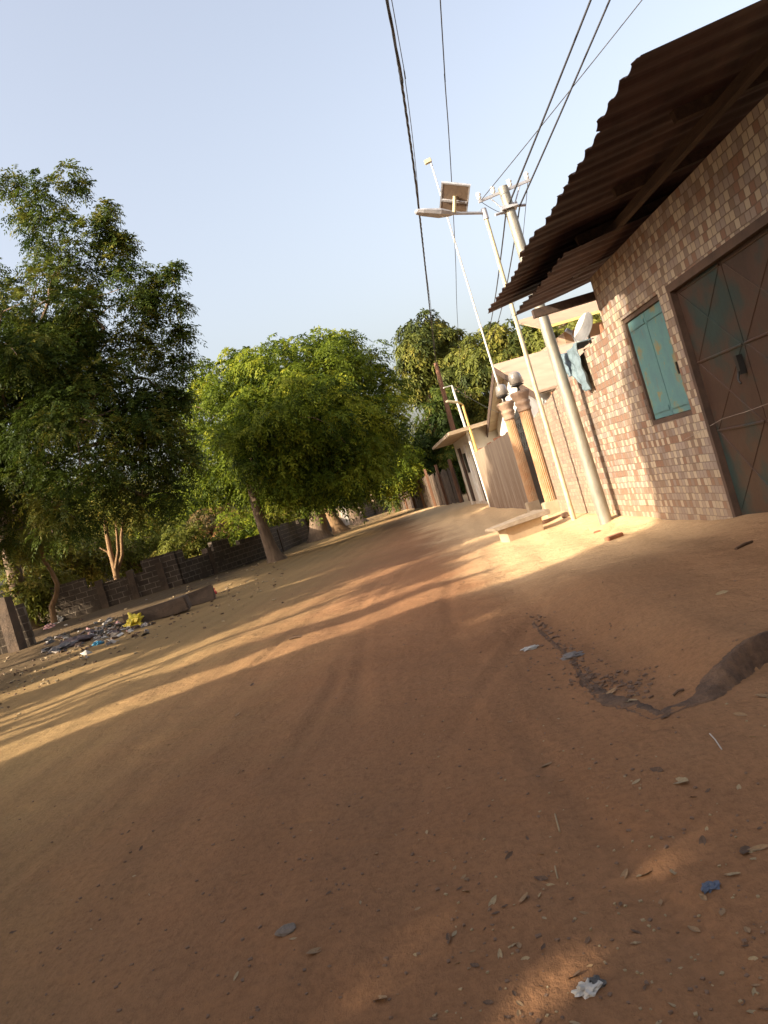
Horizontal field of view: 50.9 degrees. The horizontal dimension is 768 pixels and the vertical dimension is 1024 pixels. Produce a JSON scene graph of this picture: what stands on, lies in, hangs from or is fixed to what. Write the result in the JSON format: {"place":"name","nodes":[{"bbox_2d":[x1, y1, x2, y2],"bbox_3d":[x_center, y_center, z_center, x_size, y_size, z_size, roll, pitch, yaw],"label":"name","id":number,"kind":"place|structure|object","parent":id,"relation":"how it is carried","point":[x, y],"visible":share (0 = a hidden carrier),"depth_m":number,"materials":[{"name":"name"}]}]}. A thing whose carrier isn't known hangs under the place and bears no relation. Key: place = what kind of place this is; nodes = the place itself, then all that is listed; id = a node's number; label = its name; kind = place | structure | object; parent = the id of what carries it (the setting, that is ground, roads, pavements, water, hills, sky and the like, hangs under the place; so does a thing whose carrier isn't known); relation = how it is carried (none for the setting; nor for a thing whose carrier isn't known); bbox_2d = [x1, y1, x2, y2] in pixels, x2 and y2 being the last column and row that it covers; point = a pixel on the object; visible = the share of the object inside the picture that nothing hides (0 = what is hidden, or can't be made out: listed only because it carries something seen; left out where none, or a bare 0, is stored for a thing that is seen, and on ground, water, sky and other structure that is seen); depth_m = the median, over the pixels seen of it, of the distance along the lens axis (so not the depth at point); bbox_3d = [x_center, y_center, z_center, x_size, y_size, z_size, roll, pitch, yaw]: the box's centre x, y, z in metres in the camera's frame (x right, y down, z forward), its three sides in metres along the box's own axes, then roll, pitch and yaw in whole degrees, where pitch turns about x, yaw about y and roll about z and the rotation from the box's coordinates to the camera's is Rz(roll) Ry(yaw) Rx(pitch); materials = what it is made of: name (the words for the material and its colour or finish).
{"place":"outdoors","nodes":[
{"label":"outdoors","id":0,"kind":"place"},
{"bbox_2d":[0,0,759,597],"label":"sky","id":1,"kind":"structure","parent":0,"point":[262,147],"materials":[{"name":"blue"}]},
{"bbox_2d":[0,492,767,1023],"bbox_3d":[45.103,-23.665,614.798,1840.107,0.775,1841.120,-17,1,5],"label":"ground","id":2,"kind":"structure","parent":0,"point":[74,740],"depth_m":3.62,"materials":[{"name":"soil"}]},
{"bbox_2d":[0,596,35,654],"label":"block wall","id":3,"kind":"structure","parent":2,"relation":"on","point":[16,632],"depth_m":21.19,"materials":[{"name":"concrete"}]},
{"bbox_2d":[0,517,73,583],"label":"bush","id":4,"kind":"object","parent":2,"relation":"on","point":[2,564],"visible":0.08,"depth_m":35.17,"materials":[{"name":"green plant"}]},
{"bbox_2d":[0,515,75,622],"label":"tree","id":5,"kind":"object","parent":2,"relation":"on","point":[53,602],"visible":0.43,"depth_m":27.96,"materials":[{"name":"green plant"}]},
{"bbox_2d":[0,551,80,626],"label":"bush","id":6,"kind":"object","parent":2,"relation":"on","point":[37,593],"visible":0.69,"depth_m":30.70,"materials":[{"name":"green plant"}]},
{"bbox_2d":[47,640,78,653],"bbox_3d":[-7.041,2.957,17.679,0.710,0.186,0.514,-20,3,-71],"label":"rag heap","id":7,"kind":"object","parent":2,"relation":"on","point":[62,646],"visible":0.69,"depth_m":17.58,"materials":[{"name":"grey fabric"}]},
{"bbox_2d":[59,634,95,643],"bbox_3d":[-6.934,2.911,18.221,0.904,0.246,0.592,-17,1,4],"label":"rag heap","id":8,"kind":"object","parent":2,"relation":"on","point":[83,638],"visible":0.61,"depth_m":18.06,"materials":[{"name":"grey fabric"}]},
{"bbox_2d":[47,530,127,587],"bbox_3d":[-14.079,2.725,37.381,4.164,3.956,3.855,-16,1,30],"label":"bush","id":9,"kind":"object","parent":2,"relation":"on","point":[94,563],"visible":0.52,"depth_m":36.90,"materials":[{"name":"green plant"}]},
{"bbox_2d":[48,492,130,586],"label":"bush","id":10,"kind":"object","parent":2,"relation":"on","point":[93,526],"visible":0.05,"depth_m":45.91,"materials":[{"name":"green plant"}]},
{"bbox_2d":[46,618,133,654],"bbox_3d":[-7.409,3.021,20.623,2.464,0.328,11.697,-17,1,-17],"label":"rubbish","id":11,"kind":"object","parent":2,"relation":"on","point":[85,652],"visible":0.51,"depth_m":17.64,"materials":[{"name":"white plastic"}]},
{"bbox_2d":[41,599,147,652],"bbox_3d":[-7.657,3.096,21.532,2.814,0.298,11.764,-17,1,-17],"label":"rubbish","id":12,"kind":"object","parent":2,"relation":"on","point":[96,638],"visible":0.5,"depth_m":18.11,"materials":[{"name":"plastic"}]},
{"bbox_2d":[44,617,149,650],"bbox_3d":[-6.754,2.872,18.808,2.649,0.253,8.508,-17,1,-18],"label":"rubbish","id":13,"kind":"object","parent":2,"relation":"on","point":[90,631],"visible":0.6,"depth_m":18.74,"materials":[{"name":"plastic"}]},
{"bbox_2d":[58,619,140,653],"bbox_3d":[-7.497,3.033,21.546,2.286,0.348,11.667,-17,1,-22],"label":"rubbish","id":14,"kind":"object","parent":2,"relation":"on","point":[110,629],"visible":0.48,"depth_m":17.28,"materials":[{"name":"plastic"}]},
{"bbox_2d":[50,617,155,658],"bbox_3d":[-6.357,2.754,18.565,2.443,0.273,8.499,-17,1,-24],"label":"rubbish","id":15,"kind":"object","parent":2,"relation":"on","point":[108,643],"visible":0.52,"depth_m":19.38,"materials":[{"name":"grey plastic"}]},
{"bbox_2d":[0,158,216,629],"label":"neem tree","id":16,"kind":"object","parent":2,"relation":"on","point":[59,383],"visible":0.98,"depth_m":22.75,"materials":[{"name":"green plant"}]},
{"bbox_2d":[77,481,144,574],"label":"bush","id":17,"kind":"object","parent":2,"relation":"on","point":[125,514],"visible":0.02,"depth_m":49.51,"materials":[{"name":"green plant"}]},
{"bbox_2d":[67,471,161,579],"bbox_3d":[-10.904,0.477,33.293,4.055,4.778,2.798,-17,1,5],"label":"sapling","id":18,"kind":"object","parent":2,"relation":"on","point":[115,563],"visible":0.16,"depth_m":33.41,"materials":[{"name":"green plant"}]},
{"bbox_2d":[123,612,143,627],"bbox_3d":[-5.866,2.558,18.931,0.532,0.482,0.462,-17,1,14],"label":"plastic bag","id":19,"kind":"object","parent":2,"relation":"on","point":[134,619],"visible":0.78,"depth_m":18.79,"materials":[{"name":"plastic"}]},
{"bbox_2d":[96,503,187,579],"bbox_3d":[-11.845,1.905,39.208,3.901,4.972,4.548,-16,1,42],"label":"bush","id":20,"kind":"object","parent":2,"relation":"on","point":[137,552],"visible":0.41,"depth_m":38.56,"materials":[{"name":"green plant"}]},
{"bbox_2d":[0,552,286,719],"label":"gravel","id":21,"kind":"structure","parent":2,"relation":"on","point":[57,680],"depth_m":16.10,"materials":[{"name":"gravel"}]},
{"bbox_2d":[125,459,182,539],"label":"bush","id":22,"kind":"object","parent":2,"relation":"on","point":[150,481],"depth_m":52.18,"materials":[{"name":"green plant"}]},
{"bbox_2d":[122,595,191,623],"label":"concrete kerb","id":23,"kind":"structure","parent":2,"relation":"on","point":[175,606],"depth_m":19.00,"materials":[{"name":"concrete"}]},
{"bbox_2d":[134,491,208,557],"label":"bush","id":24,"kind":"object","parent":2,"relation":"on","point":[185,519],"visible":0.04,"depth_m":42.55,"materials":[{"name":"green plant"}]},
{"bbox_2d":[50,518,308,620],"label":"block wall","id":25,"kind":"structure","parent":2,"relation":"on","point":[159,573],"depth_m":31.12,"materials":[{"name":"concrete blocks"},{"name":"dark concrete"}]},
{"bbox_2d":[148,518,229,558],"bbox_3d":[-8.903,1.970,36.953,3.883,3.742,2.866,-17,1,-16],"label":"bush","id":26,"kind":"object","parent":2,"relation":"on","point":[190,549],"visible":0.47,"depth_m":36.51,"materials":[{"name":"green plant"}]},
{"bbox_2d":[174,585,215,606],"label":"concrete kerb","id":27,"kind":"structure","parent":2,"relation":"on","point":[202,595],"depth_m":20.36,"materials":[{"name":"concrete"}]},
{"bbox_2d":[169,482,230,526],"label":"bush","id":28,"kind":"object","parent":2,"relation":"on","point":[212,511],"visible":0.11,"depth_m":50.41,"materials":[{"name":"green plant"}]},
{"bbox_2d":[183,503,251,546],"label":"bush","id":29,"kind":"object","parent":2,"relation":"on","point":[212,526],"visible":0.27,"depth_m":42.31,"materials":[{"name":"green plant"}]},
{"bbox_2d":[209,508,271,546],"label":"bush","id":30,"kind":"object","parent":2,"relation":"on","point":[242,533],"visible":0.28,"depth_m":40.55,"materials":[{"name":"green plant"}]},
{"bbox_2d":[232,497,295,530],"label":"bush","id":31,"kind":"object","parent":2,"relation":"on","point":[274,518],"visible":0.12,"depth_m":44.36,"materials":[{"name":"green plant"}]},
{"bbox_2d":[274,922,295,936],"bbox_3d":[-0.313,1.329,2.562,0.073,0.023,0.059,-17,1,-24],"label":"stone","id":32,"kind":"object","parent":2,"relation":"on","point":[286,929],"visible":1,"depth_m":2.55,"materials":[{"name":"stone"}]},
{"bbox_2d":[171,325,421,562],"bbox_3d":[-4.129,-2.968,34.108,12.324,9.676,10.098,-17,1,5],"label":"neem tree","id":33,"kind":"object","parent":2,"relation":"on","point":[295,431],"visible":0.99,"depth_m":32.34,"materials":[{"name":"green plant"}]},
{"bbox_2d":[278,504,327,525],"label":"bush","id":34,"kind":"object","parent":2,"relation":"on","point":[298,517],"visible":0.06,"depth_m":50.20,"materials":[{"name":"green plant"}]},
{"bbox_2d":[306,947,321,953],"bbox_3d":[-0.207,1.308,2.404,0.059,0.008,0.026,1,-11,-37],"label":"fallen leaf","id":35,"kind":"object","parent":2,"relation":"on","point":[313,950],"visible":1,"depth_m":2.41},
{"bbox_2d":[336,506,352,525],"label":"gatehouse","id":36,"kind":"object","parent":2,"relation":"on","point":[345,522],"visible":0.07,"depth_m":60.39,"materials":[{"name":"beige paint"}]},
{"bbox_2d":[340,509,349,525],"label":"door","id":37,"kind":"structure","parent":36,"relation":"in","point":[345,522],"depth_m":60.39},
{"bbox_2d":[295,402,430,542],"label":"neem tree","id":38,"kind":"object","parent":2,"relation":"on","point":[319,530],"visible":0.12,"depth_m":44.66,"materials":[{"name":"green plant"}]},
{"bbox_2d":[358,500,388,517],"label":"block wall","id":39,"kind":"structure","parent":2,"relation":"on","point":[369,512],"depth_m":69.57,"materials":[{"name":"concrete"}]},
{"bbox_2d":[325,430,435,533],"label":"neem tree","id":40,"kind":"object","parent":2,"relation":"on","point":[337,525],"visible":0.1,"depth_m":48.08,"materials":[{"name":"green plant"}]},
{"bbox_2d":[370,494,391,513],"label":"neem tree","id":41,"kind":"object","parent":2,"relation":"on","point":[380,508],"visible":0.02,"depth_m":71.91,"materials":[{"name":"green plant"}]},
{"bbox_2d":[347,438,419,525],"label":"neem tree","id":42,"kind":"object","parent":2,"relation":"on","point":[356,518],"visible":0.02,"depth_m":55.97,"materials":[{"name":"green plant"}]},
{"bbox_2d":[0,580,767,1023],"bbox_3d":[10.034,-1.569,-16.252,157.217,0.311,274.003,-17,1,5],"label":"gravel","id":43,"kind":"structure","parent":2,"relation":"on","point":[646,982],"depth_m":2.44,"materials":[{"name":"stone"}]},
{"bbox_2d":[392,459,463,511],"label":"tin fence","id":44,"kind":"object","parent":2,"relation":"on","point":[437,489],"visible":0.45,"depth_m":41.66,"materials":[{"name":"metal"}]},
{"bbox_2d":[390,307,466,417],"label":"mango tree","id":45,"kind":"object","parent":2,"relation":"on","point":[414,352],"visible":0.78,"depth_m":56.50,"materials":[{"name":"green plant"}]},
{"bbox_2d":[406,383,470,498],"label":"mango tree","id":46,"kind":"object","parent":2,"relation":"on","point":[435,427],"visible":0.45,"depth_m":48.62,"materials":[{"name":"green plant"}]},
{"bbox_2d":[434,362,469,500],"bbox_3d":[3.095,-3.464,35.761,0.440,6.477,0.280,-17,1,5],"label":"utility pole","id":47,"kind":"object","parent":2,"relation":"on","point":[446,405],"visible":0.36,"depth_m":35.65,"materials":[{"name":"brown wood"}]},
{"bbox_2d":[385,0,436,364],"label":"cable","id":48,"kind":"object","parent":47,"relation":"attached to","point":[399,68],"visible":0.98,"depth_m":11.85,"materials":[{"name":"rubber"}]},
{"bbox_2d":[391,0,434,345],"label":"cable","id":49,"kind":"object","parent":47,"relation":"attached to","point":[410,119],"visible":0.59,"depth_m":11.85,"materials":[{"name":"rubber"}]},
{"bbox_2d":[440,0,462,393],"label":"cable","id":50,"kind":"object","parent":47,"relation":"attached to","point":[449,150],"visible":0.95,"depth_m":12.31,"materials":[{"name":"rubber"}]},
{"bbox_2d":[446,400,477,451],"bbox_3d":[2.616,-1.671,24.270,0.523,3.644,0.385,-17,1,5],"label":"street lamp","id":51,"kind":"object","parent":2,"relation":"on","point":[467,421],"visible":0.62,"depth_m":24.28,"materials":[{"name":"metal"}]},
{"bbox_2d":[424,157,502,401],"bbox_3d":[2.320,-4.156,19.234,0.213,8.857,0.100,-17,1,5],"label":"light mast","id":52,"kind":"object","parent":2,"relation":"on","point":[427,161],"visible":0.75,"depth_m":19.19,"materials":[{"name":"metal"}]},
{"bbox_2d":[432,420,497,504],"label":"house","id":53,"kind":"structure","parent":2,"relation":"on","point":[457,439],"depth_m":27.36,"materials":[{"name":"beige paint"}]},
{"bbox_2d":[462,453,469,472],"bbox_3d":[2.935,-1.738,28.611,0.060,0.700,0.500,-17,1,0],"label":"window","id":54,"kind":"structure","parent":53,"relation":"in","point":[464,456],"depth_m":28.43,"materials":[{"name":"glass"}]},
{"bbox_2d":[457,448,475,500],"bbox_3d":[3.032,-1.367,29.617,0.080,2.000,0.500,-17,1,0],"label":"door","id":55,"kind":"structure","parent":53,"relation":"in","point":[459,450],"depth_m":29.38,"materials":[{"name":"metal"}]},
{"bbox_2d":[463,444,482,500],"bbox_3d":[3.051,-1.337,27.618,0.080,2.000,0.500,-17,1,0],"label":"door","id":56,"kind":"structure","parent":53,"relation":"in","point":[472,471],"depth_m":27.38,"materials":[{"name":"white paint"}]},
{"bbox_2d":[468,442,486,500],"bbox_3d":[3.066,-1.313,26.018,0.080,2.000,0.500,-17,1,0],"label":"door","id":57,"kind":"structure","parent":53,"relation":"in","point":[468,442],"depth_m":26.11,"materials":[{"name":"metal"}]},
{"bbox_2d":[443,385,489,506],"bbox_3d":[2.579,-1.932,24.703,0.333,4.140,1.090,-17,1,1],"label":"street lamp","id":58,"kind":"object","parent":2,"relation":"on","point":[464,425],"visible":0.62,"depth_m":24.76,"materials":[{"name":"metal"}]},
{"bbox_2d":[436,318,521,424],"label":"mango tree","id":59,"kind":"object","parent":2,"relation":"on","point":[474,371],"visible":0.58,"depth_m":50.19,"materials":[{"name":"green plant"}]},
{"bbox_2d":[488,895,495,906],"bbox_3d":[0.324,1.165,2.410,0.017,0.006,0.054,-18,14,39],"label":"fallen leaf","id":60,"kind":"object","parent":2,"relation":"on","point":[493,900],"visible":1,"depth_m":2.41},
{"bbox_2d":[415,181,575,520],"bbox_3d":[1.783,-2.313,12.704,1.118,5.864,0.500,-17,1,5],"label":"solar street lamp","id":61,"kind":"object","parent":2,"relation":"on","point":[454,198],"visible":0.84,"depth_m":12.81,"materials":[{"name":"metal"}]},
{"bbox_2d":[474,432,527,508],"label":"street wall","id":62,"kind":"structure","parent":2,"relation":"on","point":[496,461],"depth_m":20.31,"materials":[{"name":"concrete"}]},
{"bbox_2d":[485,509,549,541],"bbox_3d":[2.208,0.277,13.212,1.006,0.401,0.582,-17,1,-13],"label":"concrete bench","id":63,"kind":"object","parent":2,"relation":"on","point":[522,526],"visible":0.93,"depth_m":13.01,"materials":[{"name":"beige paint"}]},
{"bbox_2d":[496,400,540,512],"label":"gate column","id":64,"kind":"structure","parent":2,"relation":"on","point":[506,409],"depth_m":16.65,"materials":[{"name":"beige paint"}]},
{"bbox_2d":[495,384,508,401],"bbox_3d":[2.454,-2.463,16.731,0.280,0.385,0.260,-17,1,5],"label":"gate lantern","id":65,"kind":"object","parent":64,"relation":"on","point":[502,391],"visible":0.91,"depth_m":16.65,"materials":[{"name":"glass"}]},
{"bbox_2d":[514,408,544,508],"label":"iron gate","id":66,"kind":"structure","parent":64,"relation":"attached to","point":[519,425],"depth_m":16.29,"materials":[{"name":"black metal"}]},
{"bbox_2d":[520,645,538,651],"bbox_3d":[0.975,0.925,5.447,0.154,0.028,0.090,-17,1,-7],"label":"plastic bag","id":67,"kind":"object","parent":2,"relation":"on","point":[531,647],"visible":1,"depth_m":5.44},
{"bbox_2d":[510,389,560,516],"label":"gate column","id":68,"kind":"structure","parent":2,"relation":"on","point":[520,399],"depth_m":14.99,"materials":[{"name":"beige paint"}]},
{"bbox_2d":[508,371,523,391],"bbox_3d":[2.469,-2.438,15.075,0.280,0.385,0.260,-17,1,5],"label":"gate lantern","id":69,"kind":"object","parent":68,"relation":"on","point":[516,380],"visible":0.93,"depth_m":14.99,"materials":[{"name":"glass"}]},
{"bbox_2d":[534,875,547,880],"bbox_3d":[0.482,1.122,2.473,0.018,0.011,0.058,-12,-6,-42],"label":"fallen leaf","id":70,"kind":"object","parent":2,"relation":"on","point":[543,877],"visible":1,"depth_m":2.47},
{"bbox_2d":[476,172,611,524],"bbox_3d":[2.373,-2.120,11.138,0.821,5.206,0.250,-17,1,-4],"label":"utility pole","id":71,"kind":"object","parent":2,"relation":"on","point":[604,516],"visible":0.86,"depth_m":11.08,"materials":[{"name":"concrete"}]},
{"bbox_2d":[481,215,505,351],"bbox_3d":[2.869,-5.403,22.331,0.020,1.368,22.682,-17,1,8],"label":"cable","id":72,"kind":"object","parent":71,"relation":"attached to","point":[498,271],"visible":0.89,"depth_m":14.84,"materials":[{"name":"rubber"}]},
{"bbox_2d":[490,207,519,339],"bbox_3d":[3.137,-5.685,22.326,0.020,1.692,22.648,-17,1,8],"label":"cable","id":73,"kind":"object","parent":71,"relation":"attached to","point":[509,270],"visible":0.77,"depth_m":15.01,"materials":[{"name":"rubber"}]},
{"bbox_2d":[508,0,591,203],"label":"cable","id":74,"kind":"object","parent":71,"relation":"attached to","point":[567,58],"visible":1,"depth_m":9.63,"materials":[{"name":"rubber"}]},
{"bbox_2d":[481,0,641,199],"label":"cable","id":75,"kind":"object","parent":71,"relation":"attached to","point":[565,96],"visible":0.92,"depth_m":9.84,"materials":[{"name":"rubber"}]},
{"bbox_2d":[519,0,610,205],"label":"cable","id":76,"kind":"object","parent":71,"relation":"attached to","point":[593,37],"visible":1,"depth_m":9.76,"materials":[{"name":"rubber"}]},
{"bbox_2d":[490,313,601,367],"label":"mango tree","id":77,"kind":"object","parent":2,"relation":"on","point":[533,340],"visible":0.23,"depth_m":44.48,"materials":[{"name":"green plant"}]},
{"bbox_2d":[542,514,560,523],"bbox_3d":[2.995,0.117,14.253,0.508,0.057,0.128,-17,1,-24],"label":"fallen plank","id":78,"kind":"object","parent":2,"relation":"on","point":[549,519],"visible":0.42,"depth_m":14.18,"materials":[{"name":"brown wood"}]},
{"bbox_2d":[518,301,602,350],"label":"tan building","id":79,"kind":"structure","parent":2,"relation":"on","point":[568,315],"depth_m":29.42,"materials":[{"name":"paint"}]},
{"bbox_2d":[533,387,596,513],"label":"street wall","id":80,"kind":"structure","parent":2,"relation":"on","point":[570,462],"depth_m":13.36,"materials":[{"name":"beige paint"}]},
{"bbox_2d":[505,611,632,716],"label":"gravel","id":81,"kind":"structure","parent":2,"relation":"on","point":[586,703],"depth_m":4.75,"materials":[{"name":"stone"}]},
{"bbox_2d":[560,651,584,659],"bbox_3d":[1.147,0.871,4.901,0.157,0.046,0.109,-17,1,-18],"label":"plastic bag","id":82,"kind":"object","parent":2,"relation":"on","point":[566,656],"visible":0.89,"depth_m":4.88,"materials":[{"name":"plastic"}]},
{"bbox_2d":[526,613,639,695],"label":"gravel","id":83,"kind":"structure","parent":2,"relation":"on","point":[586,669],"depth_m":4.61,"materials":[{"name":"stone"}]},
{"bbox_2d":[571,978,602,998],"bbox_3d":[0.479,1.124,1.898,0.079,0.040,0.056,-17,1,-13],"label":"crumpled packet","id":84,"kind":"object","parent":2,"relation":"on","point":[586,989],"visible":0.96,"depth_m":1.89,"materials":[{"name":"white plastic"}]},
{"bbox_2d":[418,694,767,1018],"bbox_3d":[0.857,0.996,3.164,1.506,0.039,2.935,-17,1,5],"label":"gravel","id":85,"kind":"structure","parent":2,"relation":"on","point":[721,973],"depth_m":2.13,"materials":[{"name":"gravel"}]},
{"bbox_2d":[589,975,606,987],"bbox_3d":[0.499,1.116,1.912,0.049,0.030,0.043,-17,1,-13],"label":"crumpled packet","id":86,"kind":"object","parent":2,"relation":"on","point":[594,979],"visible":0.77,"depth_m":1.91,"materials":[{"name":"plastic"}]},
{"bbox_2d":[568,659,657,698],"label":"gravel","id":87,"kind":"structure","parent":2,"relation":"on","point":[638,683],"depth_m":4.14,"materials":[{"name":"stone"}]},
{"bbox_2d":[567,323,660,518],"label":"street wall","id":88,"kind":"structure","parent":2,"relation":"on","point":[604,413],"depth_m":10.45,"materials":[{"name":"brick"}]},
{"bbox_2d":[561,338,593,390],"bbox_3d":[2.720,-1.969,11.103,0.315,0.660,1.062,-17,1,0],"label":"hanging cloth","id":89,"kind":"object","parent":88,"relation":"hanging from","point":[572,362],"visible":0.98,"depth_m":10.86,"materials":[{"name":"fabric"}]},
{"bbox_2d":[604,532,623,540],"bbox_3d":[2.690,0.296,9.438,0.243,0.058,0.104,-17,1,-27],"label":"brick piece","id":90,"kind":"object","parent":2,"relation":"on","point":[614,536],"visible":1,"depth_m":9.40,"materials":[{"name":"brick"}]},
{"bbox_2d":[488,0,767,520],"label":"tiled hut","id":91,"kind":"object","parent":2,"relation":"on","point":[653,230],"visible":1,"depth_m":6.96,"materials":[{"name":"tile"}]},
{"bbox_2d":[565,312,592,347],"bbox_3d":[2.698,-2.439,10.910,0.379,0.496,0.396,-16,1,33],"label":"satellite dish","id":92,"kind":"object","parent":91,"relation":"attached to","point":[583,328],"visible":0.92,"depth_m":10.96,"materials":[{"name":"white paint"}]},
{"bbox_2d":[622,295,692,424],"bbox_3d":[2.880,-1.551,8.352,0.148,1.212,1.164,-17,1,0],"label":"window","id":93,"kind":"structure","parent":91,"relation":"in","point":[646,330],"depth_m":8.38,"materials":[{"name":"teal paint"}]},
{"bbox_2d":[665,211,767,517],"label":"door","id":94,"kind":"structure","parent":91,"relation":"in","point":[719,306],"depth_m":6.82,"materials":[{"name":"paint"}]},
{"bbox_2d":[532,623,767,719],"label":"ditch","id":95,"kind":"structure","parent":2,"relation":"on","point":[736,665],"depth_m":3.69,"materials":[{"name":"soil"}]},
{"bbox_2d":[650,767,662,771],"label":"fallen leaf","id":96,"kind":"object","parent":2,"relation":"on","point":[657,769],"visible":1,"depth_m":2.96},
{"bbox_2d":[673,777,687,783],"bbox_3d":[1.032,0.940,2.824,0.043,0.012,0.099,-13,-13,-24],"label":"fallen leaf","id":97,"kind":"object","parent":2,"relation":"on","point":[683,779],"visible":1,"depth_m":2.82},
{"bbox_2d":[688,925,700,931],"bbox_3d":[0.782,1.051,2.033,0.015,0.006,0.045,-10,-3,-22],"label":"fallen leaf","id":98,"kind":"object","parent":2,"relation":"on","point":[694,928],"visible":1,"depth_m":2.04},
{"bbox_2d":[699,835,705,844],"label":"fallen leaf","id":99,"kind":"object","parent":2,"relation":"on","point":[702,838],"visible":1,"depth_m":2.42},
{"bbox_2d":[701,880,719,893],"bbox_3d":[0.879,1.009,2.171,0.061,0.026,0.045,-17,1,-10],"label":"blue wrapper","id":100,"kind":"object","parent":2,"relation":"on","point":[708,886],"visible":1,"depth_m":2.16,"materials":[{"name":"plastic"}]},
{"bbox_2d":[735,540,752,549],"bbox_3d":[2.686,0.246,6.018,0.210,0.030,0.024,-17,1,-32],"label":"stick","id":101,"kind":"object","parent":2,"relation":"on","point":[742,545],"visible":0.95,"depth_m":6.00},
{"bbox_2d":[739,845,749,853],"bbox_3d":[1.028,0.962,2.295,0.032,0.008,0.063,-2,0,34],"label":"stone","id":102,"kind":"object","parent":2,"relation":"on","point":[743,850],"visible":1,"depth_m":2.30,"materials":[{"name":"stone"}]},
{"bbox_2d":[747,844,767,850],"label":"fallen leaf","id":103,"kind":"object","parent":2,"relation":"on","point":[759,847],"visible":1,"depth_m":2.29,"materials":[{"name":"plant"}]},
{"bbox_2d":[486,335,598,436],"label":"gabled house","id":104,"kind":"structure","parent":0,"point":[544,375],"depth_m":19.33,"materials":[{"name":"white paint"}]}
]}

